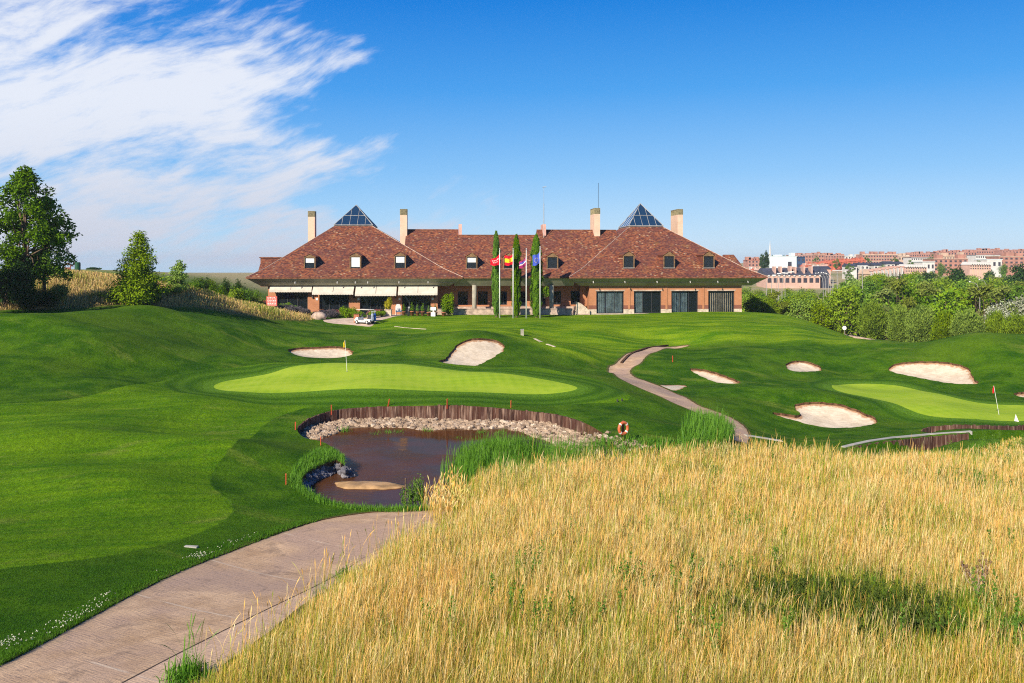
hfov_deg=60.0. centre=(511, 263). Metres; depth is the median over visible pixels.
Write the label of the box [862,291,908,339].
leafy tree
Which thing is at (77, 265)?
green container
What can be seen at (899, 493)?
tall straw grass
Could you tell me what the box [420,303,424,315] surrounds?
potted plant
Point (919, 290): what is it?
leafy tree
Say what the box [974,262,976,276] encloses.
zigzag house
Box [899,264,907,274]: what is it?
zigzag house
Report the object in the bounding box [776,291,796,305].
leafy tree
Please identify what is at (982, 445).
green grass tufts
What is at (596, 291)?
sliding door
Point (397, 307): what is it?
garden chair
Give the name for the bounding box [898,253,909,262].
apartment block
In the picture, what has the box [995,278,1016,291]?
leafy tree
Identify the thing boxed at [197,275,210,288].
bush
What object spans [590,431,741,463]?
shore grass
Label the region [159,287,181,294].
bush
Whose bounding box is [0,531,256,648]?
clover flowers
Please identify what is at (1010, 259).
apartment block
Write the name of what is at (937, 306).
leafy tree
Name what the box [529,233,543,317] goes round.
cypress tree
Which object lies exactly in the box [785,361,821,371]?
sand bunker
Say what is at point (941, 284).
leafy tree
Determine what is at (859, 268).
slate house
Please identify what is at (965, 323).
bush
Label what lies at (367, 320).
golf cart
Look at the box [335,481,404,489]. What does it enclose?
sand island
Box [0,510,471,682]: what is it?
cart path
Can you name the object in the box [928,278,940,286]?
leafy tree
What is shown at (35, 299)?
dark shrub
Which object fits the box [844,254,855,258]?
apartment block
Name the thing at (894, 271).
pink house
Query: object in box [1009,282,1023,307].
leafy tree
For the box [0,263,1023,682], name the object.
ground
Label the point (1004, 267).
leafy tree
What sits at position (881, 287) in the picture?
leafy tree
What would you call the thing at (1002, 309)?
olive tree
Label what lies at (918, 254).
apartment block
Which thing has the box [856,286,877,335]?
leafy tree
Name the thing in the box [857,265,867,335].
street lamp
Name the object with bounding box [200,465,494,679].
stray stalks
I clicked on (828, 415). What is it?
sand bunker
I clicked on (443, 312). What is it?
potted plant
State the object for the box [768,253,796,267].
office block
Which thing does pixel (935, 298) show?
leafy tree
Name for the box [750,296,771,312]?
bush
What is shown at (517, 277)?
cypress tree
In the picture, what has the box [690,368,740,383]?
sand bunker
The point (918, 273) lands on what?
leafy tree
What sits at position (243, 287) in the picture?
bush
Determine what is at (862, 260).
red house
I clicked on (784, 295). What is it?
leafy tree
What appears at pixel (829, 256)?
apartment block
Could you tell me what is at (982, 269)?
zigzag house
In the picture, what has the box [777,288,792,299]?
leafy tree
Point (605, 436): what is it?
shore stones
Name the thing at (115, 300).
bush
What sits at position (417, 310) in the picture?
potted plant
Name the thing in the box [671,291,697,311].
sliding door
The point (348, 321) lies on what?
terrace paving
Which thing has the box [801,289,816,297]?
leafy tree
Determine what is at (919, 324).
bush
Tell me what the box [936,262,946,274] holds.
leafy tree
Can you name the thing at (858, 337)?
stone wall
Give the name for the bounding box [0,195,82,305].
locust tree
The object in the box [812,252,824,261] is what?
apartment block
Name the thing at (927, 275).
dark tree
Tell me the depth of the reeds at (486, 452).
40.54 m
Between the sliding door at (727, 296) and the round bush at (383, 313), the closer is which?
the round bush at (383, 313)
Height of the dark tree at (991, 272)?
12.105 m
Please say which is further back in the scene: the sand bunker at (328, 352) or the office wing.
the office wing
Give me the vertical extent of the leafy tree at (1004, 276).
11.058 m
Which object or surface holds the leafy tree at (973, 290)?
on the ground at (130, 429)
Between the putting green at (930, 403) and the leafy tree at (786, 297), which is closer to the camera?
the putting green at (930, 403)
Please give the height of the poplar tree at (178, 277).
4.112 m
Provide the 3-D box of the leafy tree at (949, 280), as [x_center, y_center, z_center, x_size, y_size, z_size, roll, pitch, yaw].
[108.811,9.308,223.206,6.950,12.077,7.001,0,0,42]
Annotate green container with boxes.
[75,262,80,270]
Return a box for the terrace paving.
[323,314,400,326]
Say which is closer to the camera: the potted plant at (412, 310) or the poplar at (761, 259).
the potted plant at (412, 310)
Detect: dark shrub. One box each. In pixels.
[0,257,39,308]
[7,288,62,309]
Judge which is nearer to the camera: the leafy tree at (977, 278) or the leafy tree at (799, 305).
the leafy tree at (799, 305)
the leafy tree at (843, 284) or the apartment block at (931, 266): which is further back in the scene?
the apartment block at (931, 266)
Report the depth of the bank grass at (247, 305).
92.46 m
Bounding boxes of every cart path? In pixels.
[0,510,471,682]
[609,345,748,442]
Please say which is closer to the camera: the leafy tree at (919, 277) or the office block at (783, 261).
the leafy tree at (919, 277)
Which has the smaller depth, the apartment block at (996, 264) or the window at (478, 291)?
the window at (478, 291)
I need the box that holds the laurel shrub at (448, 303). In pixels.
[440,292,454,315]
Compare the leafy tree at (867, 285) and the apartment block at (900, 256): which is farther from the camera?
the apartment block at (900, 256)
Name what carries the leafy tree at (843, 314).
on the ground at (130, 429)
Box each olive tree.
[983,299,1023,321]
[1001,292,1023,314]
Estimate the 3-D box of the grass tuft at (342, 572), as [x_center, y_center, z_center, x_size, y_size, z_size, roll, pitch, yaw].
[-4.322,7.821,23.033,0.929,1.175,0.959,0,0,0]
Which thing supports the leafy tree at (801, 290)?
on the ground at (130, 429)
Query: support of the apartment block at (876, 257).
on the ground at (130, 429)
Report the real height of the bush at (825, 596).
1.246 m
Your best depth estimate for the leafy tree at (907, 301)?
152.77 m
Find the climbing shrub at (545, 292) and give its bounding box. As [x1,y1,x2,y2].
[541,286,549,298]
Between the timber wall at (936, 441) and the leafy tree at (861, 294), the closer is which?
the timber wall at (936, 441)
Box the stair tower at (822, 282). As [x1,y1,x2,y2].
[816,268,828,287]
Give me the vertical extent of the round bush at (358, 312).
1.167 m
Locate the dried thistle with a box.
[961,552,991,591]
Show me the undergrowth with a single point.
(972, 608)
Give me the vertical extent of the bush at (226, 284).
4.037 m
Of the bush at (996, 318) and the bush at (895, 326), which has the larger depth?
the bush at (895, 326)
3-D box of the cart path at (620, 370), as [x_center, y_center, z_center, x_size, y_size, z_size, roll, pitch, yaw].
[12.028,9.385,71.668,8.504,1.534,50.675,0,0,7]
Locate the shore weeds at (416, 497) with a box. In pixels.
[399,474,427,504]
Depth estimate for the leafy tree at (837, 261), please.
582.72 m
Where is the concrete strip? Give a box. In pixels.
[841,430,971,447]
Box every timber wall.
[298,404,584,434]
[854,433,968,451]
[921,424,1023,432]
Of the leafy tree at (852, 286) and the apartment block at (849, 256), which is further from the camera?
the apartment block at (849, 256)
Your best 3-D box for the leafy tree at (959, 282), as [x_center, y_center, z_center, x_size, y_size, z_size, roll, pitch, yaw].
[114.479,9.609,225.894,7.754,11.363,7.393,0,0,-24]
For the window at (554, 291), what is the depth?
121.84 m
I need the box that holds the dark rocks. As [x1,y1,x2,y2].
[302,463,355,491]
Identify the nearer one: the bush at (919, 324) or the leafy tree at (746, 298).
the bush at (919, 324)
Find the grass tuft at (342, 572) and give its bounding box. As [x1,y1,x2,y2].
[327,549,353,578]
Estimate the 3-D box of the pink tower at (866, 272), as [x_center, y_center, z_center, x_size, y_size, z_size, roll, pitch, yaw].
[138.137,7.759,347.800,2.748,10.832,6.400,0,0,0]
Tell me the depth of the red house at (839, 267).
588.00 m
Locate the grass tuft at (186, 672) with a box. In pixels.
[156,613,229,682]
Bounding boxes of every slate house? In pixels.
[813,266,830,283]
[842,264,856,279]
[855,263,868,278]
[868,263,881,268]
[880,261,895,265]
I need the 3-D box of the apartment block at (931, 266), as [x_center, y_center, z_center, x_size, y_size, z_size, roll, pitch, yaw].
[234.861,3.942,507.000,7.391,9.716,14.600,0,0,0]
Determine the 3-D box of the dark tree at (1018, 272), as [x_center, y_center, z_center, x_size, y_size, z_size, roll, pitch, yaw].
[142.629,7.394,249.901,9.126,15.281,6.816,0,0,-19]
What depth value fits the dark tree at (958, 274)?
248.86 m
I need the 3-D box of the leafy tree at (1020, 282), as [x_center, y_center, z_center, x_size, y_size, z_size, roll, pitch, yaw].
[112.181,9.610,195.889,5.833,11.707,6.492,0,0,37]
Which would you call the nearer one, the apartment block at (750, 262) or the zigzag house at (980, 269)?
the zigzag house at (980, 269)
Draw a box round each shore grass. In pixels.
[286,446,435,511]
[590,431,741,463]
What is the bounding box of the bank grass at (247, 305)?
[0,268,313,320]
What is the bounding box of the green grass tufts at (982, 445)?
[309,435,1023,682]
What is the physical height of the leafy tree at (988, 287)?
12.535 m
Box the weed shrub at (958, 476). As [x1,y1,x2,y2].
[914,466,1023,500]
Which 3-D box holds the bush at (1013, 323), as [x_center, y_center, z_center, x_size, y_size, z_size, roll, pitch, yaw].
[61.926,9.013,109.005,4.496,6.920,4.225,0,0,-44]
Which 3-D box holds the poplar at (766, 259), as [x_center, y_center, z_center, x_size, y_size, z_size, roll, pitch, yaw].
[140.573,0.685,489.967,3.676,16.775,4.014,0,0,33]
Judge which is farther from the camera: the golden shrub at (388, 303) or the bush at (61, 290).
the golden shrub at (388, 303)
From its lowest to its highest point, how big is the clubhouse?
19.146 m
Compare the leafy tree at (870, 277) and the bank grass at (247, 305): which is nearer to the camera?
the bank grass at (247, 305)
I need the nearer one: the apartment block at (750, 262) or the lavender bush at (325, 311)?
the lavender bush at (325, 311)
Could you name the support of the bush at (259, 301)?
on the ground at (130, 429)
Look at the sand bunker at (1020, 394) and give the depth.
71.01 m
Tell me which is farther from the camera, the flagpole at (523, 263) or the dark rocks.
the flagpole at (523, 263)
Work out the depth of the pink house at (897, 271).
349.82 m
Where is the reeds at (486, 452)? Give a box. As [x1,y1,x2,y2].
[440,429,624,493]
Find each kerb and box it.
[620,345,668,362]
[744,434,781,440]
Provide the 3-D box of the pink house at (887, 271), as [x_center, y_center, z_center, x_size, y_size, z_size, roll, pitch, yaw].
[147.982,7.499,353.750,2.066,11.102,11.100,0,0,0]
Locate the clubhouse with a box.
[245,183,767,314]
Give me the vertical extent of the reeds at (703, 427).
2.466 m
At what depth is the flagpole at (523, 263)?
110.24 m
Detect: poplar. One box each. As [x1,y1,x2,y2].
[759,255,765,267]
[763,250,769,267]
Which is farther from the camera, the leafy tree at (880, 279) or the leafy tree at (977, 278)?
the leafy tree at (977, 278)
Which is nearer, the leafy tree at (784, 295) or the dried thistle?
the dried thistle
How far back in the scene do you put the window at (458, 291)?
120.95 m
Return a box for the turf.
[0,496,349,665]
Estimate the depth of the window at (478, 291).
121.13 m
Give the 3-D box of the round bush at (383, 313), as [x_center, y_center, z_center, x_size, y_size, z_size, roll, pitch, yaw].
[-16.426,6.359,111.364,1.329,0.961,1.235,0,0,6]
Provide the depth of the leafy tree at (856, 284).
188.12 m
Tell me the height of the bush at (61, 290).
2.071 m
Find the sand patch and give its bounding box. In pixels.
[660,385,686,390]
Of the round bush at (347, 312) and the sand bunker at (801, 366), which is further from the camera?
the round bush at (347, 312)
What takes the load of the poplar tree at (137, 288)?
on the ground at (130, 429)
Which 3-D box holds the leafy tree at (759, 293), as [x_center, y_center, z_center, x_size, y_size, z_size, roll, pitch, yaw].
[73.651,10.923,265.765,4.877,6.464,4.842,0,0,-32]
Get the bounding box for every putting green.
[214,363,576,393]
[832,384,1023,420]
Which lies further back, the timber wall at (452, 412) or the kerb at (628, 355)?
the kerb at (628, 355)
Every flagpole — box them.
[490,248,499,317]
[505,248,513,317]
[519,248,526,317]
[533,252,540,317]
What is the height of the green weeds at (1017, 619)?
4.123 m
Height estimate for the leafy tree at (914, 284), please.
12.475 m
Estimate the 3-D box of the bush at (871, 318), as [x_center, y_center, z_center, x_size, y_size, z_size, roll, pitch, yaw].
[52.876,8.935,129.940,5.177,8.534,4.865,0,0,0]
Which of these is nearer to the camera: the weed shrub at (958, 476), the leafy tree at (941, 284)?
the weed shrub at (958, 476)
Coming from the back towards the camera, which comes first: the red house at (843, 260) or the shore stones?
the red house at (843, 260)
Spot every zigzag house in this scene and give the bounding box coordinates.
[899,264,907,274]
[961,262,972,275]
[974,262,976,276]
[979,262,981,278]
[981,262,983,278]
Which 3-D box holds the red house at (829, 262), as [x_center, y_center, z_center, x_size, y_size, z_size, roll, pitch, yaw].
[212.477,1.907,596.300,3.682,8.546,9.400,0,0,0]
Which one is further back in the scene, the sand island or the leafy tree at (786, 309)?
the leafy tree at (786, 309)
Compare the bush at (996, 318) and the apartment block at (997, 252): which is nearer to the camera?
the bush at (996, 318)
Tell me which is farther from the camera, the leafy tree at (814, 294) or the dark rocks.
the leafy tree at (814, 294)
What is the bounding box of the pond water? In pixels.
[311,427,620,507]
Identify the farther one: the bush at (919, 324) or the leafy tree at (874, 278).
the leafy tree at (874, 278)
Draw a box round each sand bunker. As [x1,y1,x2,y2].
[288,346,353,357]
[439,338,504,365]
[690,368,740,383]
[773,402,876,427]
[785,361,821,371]
[888,361,978,383]
[1014,392,1023,396]
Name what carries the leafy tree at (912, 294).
on the ground at (130, 429)
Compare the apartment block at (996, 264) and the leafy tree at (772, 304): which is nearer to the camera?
the leafy tree at (772, 304)
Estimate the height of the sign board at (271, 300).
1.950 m
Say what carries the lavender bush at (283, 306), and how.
on the ground at (130, 429)
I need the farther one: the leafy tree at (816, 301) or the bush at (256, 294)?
the leafy tree at (816, 301)
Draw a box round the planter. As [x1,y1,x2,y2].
[384,309,391,315]
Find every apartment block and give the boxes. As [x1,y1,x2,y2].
[743,257,760,266]
[786,253,816,262]
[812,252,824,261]
[824,253,844,259]
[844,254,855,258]
[856,251,897,262]
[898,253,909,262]
[903,257,931,263]
[905,251,929,256]
[912,262,934,272]
[923,254,967,274]
[930,249,976,258]
[939,252,963,258]
[967,255,999,261]
[970,248,999,254]
[973,259,1002,276]
[985,252,1023,274]
[994,249,1023,255]
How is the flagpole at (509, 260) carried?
on the ground at (130, 429)
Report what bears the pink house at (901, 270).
on the ground at (130, 429)
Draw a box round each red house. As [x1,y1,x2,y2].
[827,260,831,270]
[836,259,840,269]
[840,258,845,269]
[859,257,865,262]
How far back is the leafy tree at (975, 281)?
234.21 m
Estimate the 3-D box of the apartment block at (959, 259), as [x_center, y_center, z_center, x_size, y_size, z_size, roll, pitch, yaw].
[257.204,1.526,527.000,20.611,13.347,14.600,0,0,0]
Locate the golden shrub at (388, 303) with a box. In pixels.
[384,297,391,308]
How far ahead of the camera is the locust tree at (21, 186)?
77.46 m
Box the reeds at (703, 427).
[678,404,739,454]
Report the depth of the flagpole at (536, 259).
110.28 m
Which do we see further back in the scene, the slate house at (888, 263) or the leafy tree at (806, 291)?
the slate house at (888, 263)
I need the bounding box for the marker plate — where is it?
[184,545,198,547]
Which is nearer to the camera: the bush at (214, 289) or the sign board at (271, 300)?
the sign board at (271, 300)
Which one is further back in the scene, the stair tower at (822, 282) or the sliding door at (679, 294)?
the stair tower at (822, 282)
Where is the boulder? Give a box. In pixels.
[311,312,326,319]
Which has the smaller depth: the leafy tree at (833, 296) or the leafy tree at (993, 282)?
the leafy tree at (833, 296)
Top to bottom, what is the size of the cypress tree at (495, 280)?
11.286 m
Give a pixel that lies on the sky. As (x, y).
(213, 130)
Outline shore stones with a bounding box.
[584,431,652,450]
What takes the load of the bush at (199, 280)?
on the ground at (130, 429)
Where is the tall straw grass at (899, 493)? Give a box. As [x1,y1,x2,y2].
[193,429,1023,682]
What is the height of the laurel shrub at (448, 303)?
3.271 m
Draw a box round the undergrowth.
[189,436,1023,682]
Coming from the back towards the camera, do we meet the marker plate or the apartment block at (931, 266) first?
the apartment block at (931, 266)
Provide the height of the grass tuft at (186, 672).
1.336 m
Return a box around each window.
[458,291,467,304]
[478,291,487,304]
[500,291,506,304]
[554,291,560,304]
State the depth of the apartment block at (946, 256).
621.00 m
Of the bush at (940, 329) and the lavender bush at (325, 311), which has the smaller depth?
the lavender bush at (325, 311)
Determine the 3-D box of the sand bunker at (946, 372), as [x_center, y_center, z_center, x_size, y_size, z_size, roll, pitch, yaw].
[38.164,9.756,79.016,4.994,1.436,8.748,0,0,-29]
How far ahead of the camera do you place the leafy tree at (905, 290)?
171.75 m
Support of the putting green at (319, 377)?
on the ground at (130, 429)
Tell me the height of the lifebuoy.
0.690 m
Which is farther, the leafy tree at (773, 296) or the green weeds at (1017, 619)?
the leafy tree at (773, 296)
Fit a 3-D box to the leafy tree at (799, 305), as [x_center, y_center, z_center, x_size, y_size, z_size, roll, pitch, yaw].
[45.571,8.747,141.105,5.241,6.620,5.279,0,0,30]
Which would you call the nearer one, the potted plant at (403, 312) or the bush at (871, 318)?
the potted plant at (403, 312)
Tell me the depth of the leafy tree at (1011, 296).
146.71 m
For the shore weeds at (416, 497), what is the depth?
32.01 m
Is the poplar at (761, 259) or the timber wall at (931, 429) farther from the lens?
the poplar at (761, 259)
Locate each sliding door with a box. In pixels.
[596,291,623,312]
[634,291,660,312]
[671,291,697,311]
[708,291,733,311]
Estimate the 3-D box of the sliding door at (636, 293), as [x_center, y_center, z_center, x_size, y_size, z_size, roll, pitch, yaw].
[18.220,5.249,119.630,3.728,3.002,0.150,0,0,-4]
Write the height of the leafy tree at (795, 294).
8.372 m
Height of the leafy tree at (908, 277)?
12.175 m
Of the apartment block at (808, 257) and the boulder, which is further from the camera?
the apartment block at (808, 257)
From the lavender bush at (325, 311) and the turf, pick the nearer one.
the turf
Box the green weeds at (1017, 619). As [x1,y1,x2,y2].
[420,431,1023,668]
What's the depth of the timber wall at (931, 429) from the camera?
56.09 m
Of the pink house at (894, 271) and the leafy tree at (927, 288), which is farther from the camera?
the pink house at (894, 271)
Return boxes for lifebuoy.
[618,421,628,434]
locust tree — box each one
[0,165,71,307]
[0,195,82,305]
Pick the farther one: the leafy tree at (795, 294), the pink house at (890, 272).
the pink house at (890, 272)
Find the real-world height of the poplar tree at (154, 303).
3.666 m
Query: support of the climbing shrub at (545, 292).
attached to the cypress tree at (535, 280)
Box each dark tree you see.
[920,270,935,281]
[942,265,968,287]
[983,270,995,283]
[1003,264,1023,288]
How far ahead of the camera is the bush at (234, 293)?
108.20 m
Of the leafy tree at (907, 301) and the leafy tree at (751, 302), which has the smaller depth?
the leafy tree at (751, 302)
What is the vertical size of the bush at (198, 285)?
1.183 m
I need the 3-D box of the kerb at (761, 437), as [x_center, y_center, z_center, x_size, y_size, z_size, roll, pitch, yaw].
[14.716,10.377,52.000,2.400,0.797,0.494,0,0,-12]
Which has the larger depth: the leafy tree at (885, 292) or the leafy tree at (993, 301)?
the leafy tree at (993, 301)
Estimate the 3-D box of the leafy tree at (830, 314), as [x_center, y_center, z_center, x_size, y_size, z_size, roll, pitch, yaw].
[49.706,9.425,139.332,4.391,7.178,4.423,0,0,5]
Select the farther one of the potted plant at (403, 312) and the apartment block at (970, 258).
the apartment block at (970, 258)
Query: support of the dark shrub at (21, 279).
on the ground at (130, 429)
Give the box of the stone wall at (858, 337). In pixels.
[845,334,869,338]
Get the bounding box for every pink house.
[875,268,889,276]
[878,267,892,277]
[885,267,897,276]
[886,266,900,278]
[900,266,904,276]
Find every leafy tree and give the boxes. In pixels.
[742,286,755,294]
[742,293,754,311]
[742,293,759,311]
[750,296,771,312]
[753,289,764,295]
[763,298,780,313]
[768,291,789,314]
[770,294,786,313]
[775,297,800,316]
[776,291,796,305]
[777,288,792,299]
[779,293,791,299]
[784,297,814,321]
[787,294,806,302]
[789,290,803,297]
[794,286,806,297]
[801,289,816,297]
[801,298,825,323]
[804,291,818,298]
[809,302,832,327]
[818,290,826,298]
[819,300,839,329]
[821,288,860,335]
[825,285,863,334]
[825,286,861,334]
[832,258,840,268]
[839,277,851,287]
[842,263,854,276]
[844,283,859,335]
[845,279,869,295]
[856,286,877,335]
[857,282,878,336]
[858,275,872,283]
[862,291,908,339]
[863,277,874,293]
[866,274,886,286]
[869,280,888,294]
[869,287,907,340]
[873,284,896,338]
[874,273,887,289]
[879,277,895,288]
[888,277,916,311]
[890,280,932,311]
[893,285,917,303]
[901,273,916,281]
[901,278,922,293]
[908,270,922,279]
[914,281,941,302]
[914,282,934,298]
[915,275,931,286]
[921,286,960,310]
[924,287,975,318]
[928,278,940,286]
[933,279,951,288]
[934,277,956,290]
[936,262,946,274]
[949,279,968,289]
[954,289,984,311]
[963,277,981,287]
[965,283,1000,329]
[967,276,983,284]
[975,283,1000,328]
[978,277,1003,290]
[980,293,1009,308]
[985,284,1023,319]
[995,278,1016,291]
[997,271,1005,282]
[998,262,1008,275]
[1003,286,1023,314]
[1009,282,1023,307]
[1013,280,1023,288]
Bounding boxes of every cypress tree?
[491,230,500,316]
[511,234,521,316]
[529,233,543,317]
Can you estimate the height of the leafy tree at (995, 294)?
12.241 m
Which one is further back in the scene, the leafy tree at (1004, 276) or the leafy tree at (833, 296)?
the leafy tree at (1004, 276)
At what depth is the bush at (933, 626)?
16.50 m
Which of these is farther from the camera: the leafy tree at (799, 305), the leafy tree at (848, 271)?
the leafy tree at (848, 271)
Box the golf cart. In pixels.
[355,309,374,323]
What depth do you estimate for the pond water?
42.09 m
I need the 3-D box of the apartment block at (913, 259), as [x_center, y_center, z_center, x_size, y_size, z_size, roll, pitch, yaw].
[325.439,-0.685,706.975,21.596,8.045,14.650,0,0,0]
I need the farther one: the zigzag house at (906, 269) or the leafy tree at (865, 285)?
the zigzag house at (906, 269)
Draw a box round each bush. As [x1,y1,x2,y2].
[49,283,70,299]
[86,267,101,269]
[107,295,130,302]
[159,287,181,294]
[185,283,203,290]
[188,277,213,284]
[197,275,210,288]
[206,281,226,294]
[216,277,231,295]
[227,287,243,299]
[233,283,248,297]
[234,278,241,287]
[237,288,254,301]
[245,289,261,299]
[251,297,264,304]
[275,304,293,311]
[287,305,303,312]
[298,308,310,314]
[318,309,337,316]
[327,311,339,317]
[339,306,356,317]
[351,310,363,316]
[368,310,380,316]
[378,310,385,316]
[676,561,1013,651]
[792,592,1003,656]
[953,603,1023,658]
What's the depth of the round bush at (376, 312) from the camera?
110.16 m
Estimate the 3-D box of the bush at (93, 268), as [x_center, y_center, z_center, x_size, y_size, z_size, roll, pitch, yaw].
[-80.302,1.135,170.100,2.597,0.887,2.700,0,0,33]
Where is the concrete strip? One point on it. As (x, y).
(903, 436)
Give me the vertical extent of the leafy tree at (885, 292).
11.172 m
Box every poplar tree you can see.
[101,230,174,305]
[145,274,163,305]
[164,259,190,290]
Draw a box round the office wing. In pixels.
[797,257,804,267]
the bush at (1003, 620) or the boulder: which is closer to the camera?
the bush at (1003, 620)
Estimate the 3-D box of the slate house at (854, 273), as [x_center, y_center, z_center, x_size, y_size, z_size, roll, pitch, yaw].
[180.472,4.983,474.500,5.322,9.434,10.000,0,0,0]
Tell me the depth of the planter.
111.78 m
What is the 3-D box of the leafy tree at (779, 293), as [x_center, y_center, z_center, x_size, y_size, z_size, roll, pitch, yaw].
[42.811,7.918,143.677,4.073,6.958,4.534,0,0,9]
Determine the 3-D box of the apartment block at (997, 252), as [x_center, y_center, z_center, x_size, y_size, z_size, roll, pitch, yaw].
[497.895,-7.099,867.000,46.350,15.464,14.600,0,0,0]
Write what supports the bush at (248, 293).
on the ground at (130, 429)
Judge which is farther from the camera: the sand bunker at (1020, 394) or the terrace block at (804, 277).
the terrace block at (804, 277)
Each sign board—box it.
[266,296,276,306]
[431,307,435,315]
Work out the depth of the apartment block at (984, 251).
880.00 m
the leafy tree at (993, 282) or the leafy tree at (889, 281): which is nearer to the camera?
the leafy tree at (889, 281)
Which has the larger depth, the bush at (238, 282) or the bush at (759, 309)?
the bush at (759, 309)
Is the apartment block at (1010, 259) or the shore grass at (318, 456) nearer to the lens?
the shore grass at (318, 456)
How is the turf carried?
on the ground at (130, 429)
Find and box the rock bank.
[300,416,634,463]
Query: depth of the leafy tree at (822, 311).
136.45 m
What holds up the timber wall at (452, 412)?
on the ground at (130, 429)
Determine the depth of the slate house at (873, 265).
470.97 m
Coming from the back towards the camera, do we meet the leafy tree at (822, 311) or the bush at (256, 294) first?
the leafy tree at (822, 311)
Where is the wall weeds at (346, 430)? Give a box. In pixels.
[315,426,565,444]
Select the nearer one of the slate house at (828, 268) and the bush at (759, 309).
the bush at (759, 309)
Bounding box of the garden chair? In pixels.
[395,304,401,314]
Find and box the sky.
[0,0,1023,272]
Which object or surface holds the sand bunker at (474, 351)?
on the ground at (130, 429)
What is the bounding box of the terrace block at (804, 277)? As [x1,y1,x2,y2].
[756,266,820,287]
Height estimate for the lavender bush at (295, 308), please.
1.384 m
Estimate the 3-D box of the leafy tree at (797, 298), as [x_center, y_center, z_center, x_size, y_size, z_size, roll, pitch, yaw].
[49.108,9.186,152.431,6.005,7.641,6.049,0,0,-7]
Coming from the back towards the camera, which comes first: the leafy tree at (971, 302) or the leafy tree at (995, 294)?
the leafy tree at (971, 302)
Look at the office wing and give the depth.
521.00 m
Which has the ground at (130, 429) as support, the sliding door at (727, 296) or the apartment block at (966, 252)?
the apartment block at (966, 252)
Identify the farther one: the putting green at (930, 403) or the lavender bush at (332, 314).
the lavender bush at (332, 314)
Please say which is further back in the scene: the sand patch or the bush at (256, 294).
the bush at (256, 294)
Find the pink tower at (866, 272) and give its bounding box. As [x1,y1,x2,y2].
[858,269,870,279]
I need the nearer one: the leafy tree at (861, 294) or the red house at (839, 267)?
the leafy tree at (861, 294)
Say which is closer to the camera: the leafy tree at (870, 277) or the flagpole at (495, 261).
the flagpole at (495, 261)
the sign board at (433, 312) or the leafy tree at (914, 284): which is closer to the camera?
the sign board at (433, 312)
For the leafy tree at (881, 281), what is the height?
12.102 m
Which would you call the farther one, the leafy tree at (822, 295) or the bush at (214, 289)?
the leafy tree at (822, 295)
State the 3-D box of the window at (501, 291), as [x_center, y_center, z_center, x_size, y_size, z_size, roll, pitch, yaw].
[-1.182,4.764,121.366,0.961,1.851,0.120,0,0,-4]
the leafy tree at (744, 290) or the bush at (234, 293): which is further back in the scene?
the leafy tree at (744, 290)
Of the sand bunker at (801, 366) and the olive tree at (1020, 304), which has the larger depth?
the olive tree at (1020, 304)
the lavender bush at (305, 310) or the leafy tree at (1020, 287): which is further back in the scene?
the leafy tree at (1020, 287)
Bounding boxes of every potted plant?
[402,304,405,315]
[410,304,413,315]
[416,304,419,315]
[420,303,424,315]
[441,305,445,315]

